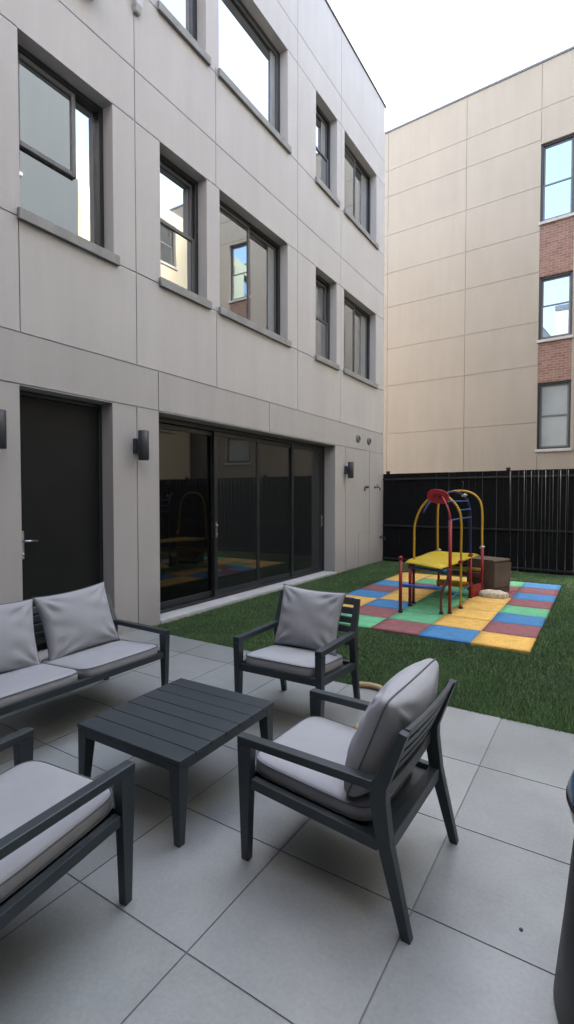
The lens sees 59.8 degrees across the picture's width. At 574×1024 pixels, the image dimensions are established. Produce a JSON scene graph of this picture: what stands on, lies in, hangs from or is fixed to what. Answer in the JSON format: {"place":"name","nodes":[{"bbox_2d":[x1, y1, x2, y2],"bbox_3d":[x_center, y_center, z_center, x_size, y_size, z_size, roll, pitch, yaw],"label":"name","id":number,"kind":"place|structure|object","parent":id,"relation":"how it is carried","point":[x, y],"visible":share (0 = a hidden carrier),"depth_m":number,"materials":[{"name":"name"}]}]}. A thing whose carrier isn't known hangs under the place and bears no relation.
{"place":"outdoors","nodes":[
{"label":"outdoors","id":0,"kind":"place"},
{"bbox_2d":[0,630,573,1023],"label":"patio","id":1,"kind":"structure","parent":0,"point":[292,920],"depth_m":1.98,"materials":[{"name":"ceramic"}]},
{"bbox_2d":[0,727,134,929],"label":"armchair","id":2,"kind":"object","parent":1,"relation":"on","point":[57,823],"visible":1,"depth_m":1.84,"materials":[{"name":"fabric"}]},
{"bbox_2d":[0,594,169,715],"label":"sofa","id":3,"kind":"object","parent":1,"relation":"on","point":[46,679],"visible":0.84,"depth_m":3.50,"materials":[{"name":"fabric"}]},
{"bbox_2d":[0,598,40,673],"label":"back pillow","id":4,"kind":"object","parent":3,"relation":"on","point":[18,648],"visible":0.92,"depth_m":3.44,"materials":[{"name":"fabric"}]},
{"bbox_2d":[33,582,119,660],"bbox_3d":[-1.629,0.847,3.904,0.189,0.507,0.627,-21,-7,32],"label":"back pillow","id":5,"kind":"object","parent":3,"relation":"on","point":[72,622],"visible":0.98,"depth_m":3.81,"materials":[{"name":"fabric"}]},
{"bbox_2d":[77,678,273,847],"bbox_3d":[-0.594,1.315,2.787,0.735,0.402,0.781,1,2,32],"label":"coffee table","id":6,"kind":"object","parent":1,"relation":"on","point":[177,728],"visible":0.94,"depth_m":2.63,"materials":[{"name":"grey wood"}]},
{"bbox_2d":[233,590,360,698],"bbox_3d":[0.092,1.072,3.676,0.702,0.833,0.687,1,2,30],"label":"armchair","id":7,"kind":"object","parent":1,"relation":"on","point":[320,668],"visible":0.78,"depth_m":3.54,"materials":[{"name":"fabric"}]},
{"bbox_2d":[273,584,345,655],"bbox_3d":[0.166,0.814,3.794,0.547,0.477,0.175,3,-14,31],"label":"back pillow","id":8,"kind":"object","parent":7,"relation":"on","point":[309,619],"visible":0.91,"depth_m":3.72,"materials":[{"name":"fabric"}]},
{"bbox_2d":[237,678,458,944],"bbox_3d":[0.291,1.153,2.258,0.790,0.757,0.662,1,2,34],"label":"armchair","id":9,"kind":"object","parent":1,"relation":"on","point":[301,767],"visible":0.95,"depth_m":2.09,"materials":[{"name":"fabric"}]},
{"bbox_2d":[344,658,438,796],"bbox_3d":[0.465,0.903,2.148,0.224,0.467,0.593,27,17,30],"label":"back pillow","id":10,"kind":"object","parent":9,"relation":"on","point":[404,698],"visible":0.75,"depth_m":1.94,"materials":[{"name":"fabric"}]},
{"bbox_2d":[359,681,382,690],"bbox_3d":[0.721,1.450,4.120,0.321,0.050,0.104,2,2,43],"label":"foam noodle","id":11,"kind":"object","parent":1,"relation":"on","point":[378,687],"visible":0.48,"depth_m":4.15,"materials":[{"name":"beige plastic"}]},
{"bbox_2d":[553,770,573,1023],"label":"kettle barbecue","id":12,"kind":"object","parent":1,"relation":"on","point":[563,992],"visible":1,"depth_m":1.51,"materials":[{"name":"black ceramic"}]},
{"bbox_2d":[152,560,573,733],"bbox_3d":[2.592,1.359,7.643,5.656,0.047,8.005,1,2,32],"label":"artificial grass","id":13,"kind":"structure","parent":0,"point":[222,635],"depth_m":5.12,"materials":[{"name":"green plant"}]},
{"bbox_2d":[339,572,561,653],"bbox_3d":[2.458,1.356,7.773,2.909,0.031,4.520,1,2,32],"label":"play mat","id":14,"kind":"object","parent":13,"relation":"on","point":[515,620],"visible":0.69,"depth_m":6.76,"materials":[{"name":"plastic"}]},
{"bbox_2d":[398,481,484,613],"bbox_3d":[2.380,0.439,7.539,0.843,1.824,2.216,1,2,32],"label":"climbing frame","id":15,"kind":"object","parent":14,"relation":"on","point":[437,560],"visible":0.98,"depth_m":7.29,"materials":[{"name":"red paint"}]},
{"bbox_2d":[467,556,510,591],"bbox_3d":[3.397,1.044,8.400,0.468,0.553,0.538,-1,2,-36],"label":"cardboard box","id":16,"kind":"object","parent":14,"relation":"on","point":[497,573],"visible":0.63,"depth_m":8.21,"materials":[{"name":"brown cardboard"}]},
{"bbox_2d":[479,589,508,598],"bbox_3d":[3.259,1.288,7.887,0.449,0.101,0.308,1,2,32],"label":"cloth bundle","id":17,"kind":"object","parent":14,"relation":"on","point":[493,594],"visible":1,"depth_m":7.78,"materials":[{"name":"white fabric"}]},
{"bbox_2d":[328,0,573,131],"label":"sky","id":18,"kind":"structure","parent":0,"point":[421,56],"materials":[{"name":"white"}]},
{"bbox_2d":[383,46,573,547],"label":"beige building","id":19,"kind":"structure","parent":0,"point":[479,292],"depth_m":15.53,"materials":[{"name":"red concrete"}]},
{"bbox_2d":[535,380,571,451],"bbox_3d":[7.794,-2.778,14.563,0.955,2.027,0.215,1,2,35],"label":"window","id":20,"kind":"structure","parent":19,"relation":"in","point":[554,398],"depth_m":14.60,"materials":[{"name":"glass"}]},
{"bbox_2d":[537,271,573,342],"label":"window","id":21,"kind":"structure","parent":19,"relation":"in","point":[555,291],"depth_m":14.51,"materials":[{"name":"glass"}]},
{"bbox_2d":[538,134,573,225],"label":"window","id":22,"kind":"structure","parent":19,"relation":"in","point":[557,160],"depth_m":14.40,"materials":[{"name":"glass"}]},
{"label":"ground","id":23,"kind":"structure","parent":0,"visible":0},
{"bbox_2d":[0,0,386,658],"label":"apartment building","id":24,"kind":"structure","parent":23,"relation":"on","point":[192,218],"depth_m":6.80,"materials":[{"name":"concrete"}]},
{"bbox_2d":[0,409,6,448],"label":"wall lamp","id":25,"kind":"object","parent":24,"relation":"attached to","point":[3,436],"visible":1,"depth_m":4.41,"materials":[{"name":"metal"}]},
{"bbox_2d":[19,390,103,643],"bbox_3d":[-2.423,0.110,5.321,0.165,2.649,1.054,1,2,32],"label":"door","id":26,"kind":"structure","parent":24,"relation":"in","point":[61,438],"depth_m":5.31,"materials":[{"name":"paint"}]},
{"bbox_2d":[17,43,119,265],"bbox_3d":[-2.311,-3.646,5.189,0.305,1.772,1.150,1,2,32],"label":"window","id":27,"kind":"structure","parent":24,"relation":"in","point":[61,129],"depth_m":5.22,"materials":[{"name":"glass"}]},
{"bbox_2d":[133,0,142,16],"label":"cable conduit","id":28,"kind":"object","parent":24,"relation":"attached to","point":[137,7],"visible":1,"depth_m":5.76,"materials":[{"name":"plastic"}]},
{"bbox_2d":[133,430,148,460],"bbox_3d":[-1.706,-0.779,5.851,0.195,0.344,0.124,1,2,32],"label":"wall lamp","id":29,"kind":"object","parent":24,"relation":"attached to","point":[141,445],"visible":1,"depth_m":5.79,"materials":[{"name":"black metal"}]},
{"bbox_2d":[157,0,210,65],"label":"window","id":30,"kind":"structure","parent":24,"relation":"in","point":[181,15],"depth_m":6.62,"materials":[{"name":"glass"}]},
{"bbox_2d":[159,154,211,309],"bbox_3d":[-1.419,-3.688,6.591,0.305,1.772,0.945,1,2,32],"label":"window","id":31,"kind":"structure","parent":24,"relation":"in","point":[178,191],"depth_m":6.69,"materials":[{"name":"glass"}]},
{"bbox_2d":[159,416,324,613],"bbox_3d":[-0.548,-0.008,8.429,0.123,2.602,4.814,1,2,32],"label":"sliding door","id":32,"kind":"structure","parent":24,"relation":"in","point":[240,511],"depth_m":7.90,"materials":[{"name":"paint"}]},
{"bbox_2d":[160,571,336,624],"bbox_3d":[-0.429,1.330,8.431,0.375,0.067,4.876,1,2,32],"label":"door slab","id":33,"kind":"structure","parent":24,"relation":"in","point":[177,614],"depth_m":7.63,"materials":[{"name":"concrete"}]},
{"bbox_2d":[218,0,291,153],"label":"window","id":34,"kind":"structure","parent":24,"relation":"in","point":[249,62],"depth_m":7.93,"materials":[{"name":"glass"}]},
{"bbox_2d":[219,199,291,347],"bbox_3d":[-0.556,-3.730,7.947,0.305,1.772,1.900,1,2,32],"label":"window","id":35,"kind":"structure","parent":24,"relation":"in","point":[249,259],"depth_m":7.97,"materials":[{"name":"glass"}]},
{"bbox_2d":[315,274,339,369],"bbox_3d":[0.698,-3.790,9.918,0.305,1.772,0.965,1,2,32],"label":"window","id":36,"kind":"structure","parent":24,"relation":"in","point":[322,355],"depth_m":10.12,"materials":[{"name":"glass"}]},
{"bbox_2d":[315,104,339,206],"bbox_3d":[0.698,-7.071,9.818,0.305,1.727,0.965,1,2,32],"label":"window","id":37,"kind":"structure","parent":24,"relation":"in","point":[322,179],"depth_m":10.00,"materials":[{"name":"glass"}]},
{"bbox_2d":[344,462,353,477],"bbox_3d":[1.326,-0.894,10.618,0.195,0.344,0.124,1,2,32],"label":"wall lamp","id":38,"kind":"object","parent":24,"relation":"attached to","point":[349,469],"visible":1,"depth_m":10.56,"materials":[{"name":"black metal"}]},
{"bbox_2d":[356,435,360,442],"bbox_3d":[1.606,-1.641,11.176,0.043,0.170,0.170,1,2,32],"label":"wall vent","id":39,"kind":"object","parent":24,"relation":"attached to","point":[358,438],"depth_m":11.13,"materials":[{"name":"grey metal"}]},
{"bbox_2d":[343,296,377,388],"bbox_3d":[1.582,-3.832,11.308,0.305,1.772,1.820,1,2,32],"label":"window","id":40,"kind":"structure","parent":24,"relation":"in","point":[356,321],"depth_m":11.54,"materials":[{"name":"glass"}]},
{"bbox_2d":[344,143,378,249],"bbox_3d":[1.582,-7.113,11.208,0.305,1.727,1.820,1,2,32],"label":"window","id":41,"kind":"structure","parent":24,"relation":"in","point":[356,180],"depth_m":11.40,"materials":[{"name":"glass"}]},
{"bbox_2d":[382,467,573,575],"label":"black fence","id":42,"kind":"object","parent":23,"relation":"on","point":[549,548],"visible":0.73,"depth_m":10.97,"materials":[{"name":"metal"}]}
]}

